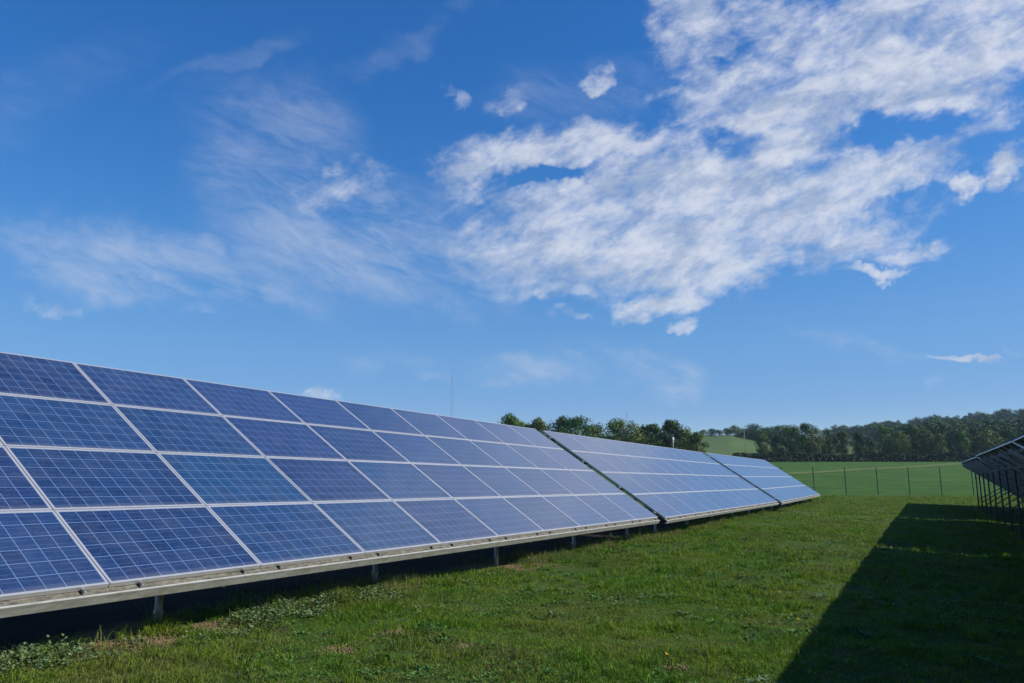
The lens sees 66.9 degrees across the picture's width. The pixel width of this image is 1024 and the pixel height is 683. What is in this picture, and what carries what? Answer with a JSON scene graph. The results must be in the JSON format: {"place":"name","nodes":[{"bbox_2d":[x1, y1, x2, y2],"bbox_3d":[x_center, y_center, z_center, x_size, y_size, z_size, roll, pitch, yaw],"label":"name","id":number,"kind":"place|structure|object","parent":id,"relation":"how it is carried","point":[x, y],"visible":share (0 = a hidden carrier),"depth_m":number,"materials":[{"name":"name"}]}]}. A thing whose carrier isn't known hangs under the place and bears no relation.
{"place":"outdoors","nodes":[
{"label":"outdoors","id":0,"kind":"place"},
{"bbox_2d":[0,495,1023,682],"bbox_3d":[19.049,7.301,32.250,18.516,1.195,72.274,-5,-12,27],"label":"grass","id":1,"kind":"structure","parent":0,"point":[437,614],"depth_m":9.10,"materials":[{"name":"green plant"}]},
{"bbox_2d":[0,435,1023,682],"bbox_3d":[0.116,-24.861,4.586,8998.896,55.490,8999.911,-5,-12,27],"label":"ground","id":2,"kind":"structure","parent":0,"point":[74,621],"depth_m":9.56,"materials":[{"name":"green plant"}]},
{"bbox_2d":[0,352,659,627],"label":"solar panel table","id":3,"kind":"object","parent":2,"relation":"on","point":[116,484],"visible":0.98,"depth_m":9.55,"materials":[{"name":"photovoltaic glass cells"},{"name":"aluminium"},{"name":"galvanised steel"}]},
{"bbox_2d":[77,544,688,671],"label":"soil clods","id":4,"kind":"object","parent":2,"relation":"on","point":[332,648],"visible":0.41,"depth_m":7.09,"materials":[{"name":"brown soil"}]},
{"bbox_2d":[0,534,988,682],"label":"weeds","id":5,"kind":"object","parent":2,"relation":"on","point":[80,651],"visible":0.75,"depth_m":8.05,"materials":[{"name":"green plant"}]},
{"bbox_2d":[498,412,524,426],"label":"tree","id":6,"kind":"object","parent":2,"relation":"on","point":[512,420],"visible":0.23,"depth_m":148.53,"materials":[{"name":"green plant"}]},
{"bbox_2d":[530,417,547,437],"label":"tree","id":7,"kind":"object","parent":2,"relation":"on","point":[537,424],"visible":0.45,"depth_m":146.81,"materials":[{"name":"green plant"}]},
{"bbox_2d":[56,528,1023,682],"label":"clover","id":8,"kind":"object","parent":2,"relation":"on","point":[427,667],"visible":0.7,"depth_m":9.19,"materials":[{"name":"green plant"}]},
{"bbox_2d":[544,423,556,442],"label":"tree","id":9,"kind":"object","parent":2,"relation":"on","point":[546,429],"visible":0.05,"depth_m":157.80,"materials":[{"name":"green plant"}]},
{"bbox_2d":[547,415,576,450],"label":"tree","id":10,"kind":"object","parent":2,"relation":"on","point":[559,423],"visible":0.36,"depth_m":156.94,"materials":[{"name":"green plant"}]},
{"bbox_2d":[556,415,603,464],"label":"tree","id":11,"kind":"object","parent":2,"relation":"on","point":[577,422],"visible":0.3,"depth_m":148.18,"materials":[{"name":"green plant"}]},
{"bbox_2d":[579,425,611,438],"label":"tree","id":12,"kind":"object","parent":2,"relation":"on","point":[591,431],"visible":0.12,"depth_m":158.01,"materials":[{"name":"green plant"}]},
{"bbox_2d":[591,422,608,438],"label":"tree","id":13,"kind":"object","parent":2,"relation":"on","point":[598,431],"visible":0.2,"depth_m":158.57,"materials":[{"name":"green plant"}]},
{"bbox_2d":[599,417,632,442],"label":"tree","id":14,"kind":"object","parent":2,"relation":"on","point":[614,426],"visible":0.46,"depth_m":148.84,"materials":[{"name":"green plant"}]},
{"bbox_2d":[610,420,650,444],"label":"tree","id":15,"kind":"object","parent":2,"relation":"on","point":[634,438],"visible":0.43,"depth_m":145.18,"materials":[{"name":"green plant"}]},
{"bbox_2d":[636,422,662,445],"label":"tree","id":16,"kind":"object","parent":2,"relation":"on","point":[653,429],"visible":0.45,"depth_m":150.77,"materials":[{"name":"green plant"}]},
{"bbox_2d":[541,430,778,531],"bbox_3d":[6.678,5.443,29.198,3.738,3.270,19.016,-5,-12,27],"label":"solar panel table","id":17,"kind":"object","parent":2,"relation":"on","point":[670,485],"visible":0.94,"depth_m":25.73,"materials":[{"name":"photovoltaic glass cells"},{"name":"aluminium"},{"name":"galvanised steel"}]},
{"bbox_2d":[655,432,664,446],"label":"tree","id":18,"kind":"object","parent":2,"relation":"on","point":[660,439],"visible":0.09,"depth_m":148.80,"materials":[{"name":"green plant"}]},
{"bbox_2d":[653,419,686,448],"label":"tree","id":19,"kind":"object","parent":2,"relation":"on","point":[669,428],"visible":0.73,"depth_m":142.84,"materials":[{"name":"green plant"}]},
{"bbox_2d":[676,427,698,449],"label":"tree","id":20,"kind":"object","parent":2,"relation":"on","point":[683,445],"visible":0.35,"depth_m":144.53,"materials":[{"name":"green plant"}]},
{"bbox_2d":[687,431,709,455],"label":"tree","id":21,"kind":"object","parent":2,"relation":"on","point":[695,439],"visible":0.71,"depth_m":140.45,"materials":[{"name":"green plant"}]},
{"bbox_2d":[707,428,716,434],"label":"tree","id":22,"kind":"object","parent":2,"relation":"on","point":[711,431],"visible":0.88,"depth_m":354.90,"materials":[{"name":"green plant"}]},
{"bbox_2d":[721,428,732,434],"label":"tree","id":23,"kind":"object","parent":2,"relation":"on","point":[726,430],"visible":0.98,"depth_m":354.23,"materials":[{"name":"green plant"}]},
{"bbox_2d":[727,425,742,436],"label":"tree","id":24,"kind":"object","parent":2,"relation":"on","point":[733,428],"visible":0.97,"depth_m":354.04,"materials":[{"name":"green plant"}]},
{"bbox_2d":[735,429,752,438],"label":"tree","id":25,"kind":"object","parent":2,"relation":"on","point":[742,435],"visible":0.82,"depth_m":353.11,"materials":[{"name":"green plant"}]},
{"bbox_2d":[740,423,763,439],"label":"tree","id":26,"kind":"object","parent":2,"relation":"on","point":[753,428],"visible":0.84,"depth_m":353.20,"materials":[{"name":"green plant"}]},
{"bbox_2d":[751,427,772,438],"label":"tree","id":27,"kind":"object","parent":2,"relation":"on","point":[762,431],"visible":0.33,"depth_m":353.42,"materials":[{"name":"green plant"}]},
{"bbox_2d":[704,453,820,508],"bbox_3d":[15.381,8.415,45.895,3.588,3.332,19.013,-5,-12,26],"label":"solar panel table","id":28,"kind":"object","parent":2,"relation":"on","point":[774,482],"visible":0.89,"depth_m":43.33,"materials":[{"name":"photovoltaic glass cells"},{"name":"aluminium"},{"name":"galvanised steel"}]},
{"bbox_2d":[753,433,771,453],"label":"tree","id":29,"kind":"object","parent":2,"relation":"on","point":[759,439],"visible":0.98,"depth_m":209.75,"materials":[{"name":"green plant"}]},
{"bbox_2d":[756,426,786,442],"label":"tree","id":30,"kind":"object","parent":2,"relation":"on","point":[770,430],"visible":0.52,"depth_m":351.30,"materials":[{"name":"green plant"}]},
{"bbox_2d":[769,435,788,459],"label":"tree","id":31,"kind":"object","parent":2,"relation":"on","point":[774,447],"visible":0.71,"depth_m":211.50,"materials":[{"name":"green plant"}]},
{"bbox_2d":[765,425,806,442],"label":"tree","id":32,"kind":"object","parent":2,"relation":"on","point":[780,426],"visible":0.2,"depth_m":352.12,"materials":[{"name":"green plant"}]},
{"bbox_2d":[776,424,808,453],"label":"tree","id":33,"kind":"object","parent":2,"relation":"on","point":[791,433],"visible":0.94,"depth_m":210.12,"materials":[{"name":"green plant"}]},
{"bbox_2d":[795,421,827,459],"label":"tree","id":34,"kind":"object","parent":2,"relation":"on","point":[804,427],"visible":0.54,"depth_m":213.56,"materials":[{"name":"green plant"}]},
{"bbox_2d":[802,426,827,454],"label":"tree","id":35,"kind":"object","parent":2,"relation":"on","point":[813,446],"visible":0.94,"depth_m":209.80,"materials":[{"name":"green plant"}]},
{"bbox_2d":[818,428,841,458],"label":"tree","id":36,"kind":"object","parent":2,"relation":"on","point":[830,441],"visible":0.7,"depth_m":211.55,"materials":[{"name":"green plant"}]},
{"bbox_2d":[832,431,850,454],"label":"tree","id":37,"kind":"object","parent":2,"relation":"on","point":[843,437],"visible":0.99,"depth_m":209.03,"materials":[{"name":"green plant"}]},
{"bbox_2d":[732,451,980,461],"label":"hedge","id":38,"kind":"object","parent":2,"relation":"on","point":[859,457],"visible":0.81,"depth_m":202.85,"materials":[{"name":"green plant"}]},
{"bbox_2d":[848,432,866,455],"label":"tree","id":39,"kind":"object","parent":2,"relation":"on","point":[859,441],"visible":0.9,"depth_m":213.60,"materials":[{"name":"green plant"}]},
{"bbox_2d":[863,438,877,458],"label":"tree","id":40,"kind":"object","parent":2,"relation":"on","point":[870,442],"visible":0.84,"depth_m":208.90,"materials":[{"name":"green plant"}]},
{"bbox_2d":[868,425,902,458],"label":"tree","id":41,"kind":"object","parent":2,"relation":"on","point":[884,430],"visible":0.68,"depth_m":217.44,"materials":[{"name":"green plant"}]},
{"bbox_2d":[887,430,911,454],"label":"tree","id":42,"kind":"object","parent":2,"relation":"on","point":[896,446],"visible":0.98,"depth_m":211.23,"materials":[{"name":"green plant"}]},
{"bbox_2d":[895,424,927,459],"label":"tree","id":43,"kind":"object","parent":2,"relation":"on","point":[911,429],"visible":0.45,"depth_m":216.31,"materials":[{"name":"green plant"}]},
{"bbox_2d":[818,408,1023,454],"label":"wooded hill","id":44,"kind":"structure","parent":2,"relation":"on","point":[995,422],"depth_m":420.93,"materials":[{"name":"green plant"}]},
{"bbox_2d":[910,428,942,457],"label":"tree","id":45,"kind":"object","parent":2,"relation":"on","point":[928,449],"visible":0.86,"depth_m":211.86,"materials":[{"name":"green plant"}]},
{"bbox_2d":[932,433,948,454],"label":"tree","id":46,"kind":"object","parent":2,"relation":"on","point":[940,441],"visible":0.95,"depth_m":208.02,"materials":[{"name":"green plant"}]},
{"bbox_2d":[950,430,972,460],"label":"tree","id":47,"kind":"object","parent":2,"relation":"on","point":[962,446],"visible":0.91,"depth_m":213.75,"materials":[{"name":"green plant"}]},
{"bbox_2d":[960,426,990,454],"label":"tree","id":48,"kind":"object","parent":2,"relation":"on","point":[973,432],"visible":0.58,"depth_m":219.68,"materials":[{"name":"green plant"}]},
{"bbox_2d":[972,428,1004,452],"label":"tree","id":49,"kind":"object","parent":2,"relation":"on","point":[985,442],"visible":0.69,"depth_m":214.04,"materials":[{"name":"green plant"}]},
{"bbox_2d":[961,457,1023,520],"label":"solar panel table","id":50,"kind":"object","parent":2,"relation":"on","point":[975,465],"visible":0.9,"depth_m":40.90,"materials":[{"name":"grey"}]},
{"bbox_2d":[975,441,1023,536],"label":"solar panel table","id":51,"kind":"object","parent":2,"relation":"on","point":[1007,459],"visible":0.96,"depth_m":27.05,"materials":[{"name":"grey"}]},
{"bbox_2d":[987,427,1017,445],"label":"tree","id":52,"kind":"object","parent":2,"relation":"on","point":[1007,433],"visible":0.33,"depth_m":218.52,"materials":[{"name":"green plant"}]},
{"bbox_2d":[1012,436,1023,450],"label":"solar panel table","id":53,"kind":"object","parent":2,"relation":"on","point":[1019,440],"visible":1,"depth_m":19.29,"materials":[{"name":"grey"}]},
{"bbox_2d":[0,0,1023,437],"label":"sky","id":54,"kind":"structure","parent":0,"point":[706,215],"materials":[{"name":"blue"}]},
{"bbox_2d":[785,463,960,473],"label":"dirt track","id":55,"kind":"structure","parent":0,"point":[824,471],"depth_m":139.34,"materials":[{"name":"beige soil"}]}
]}

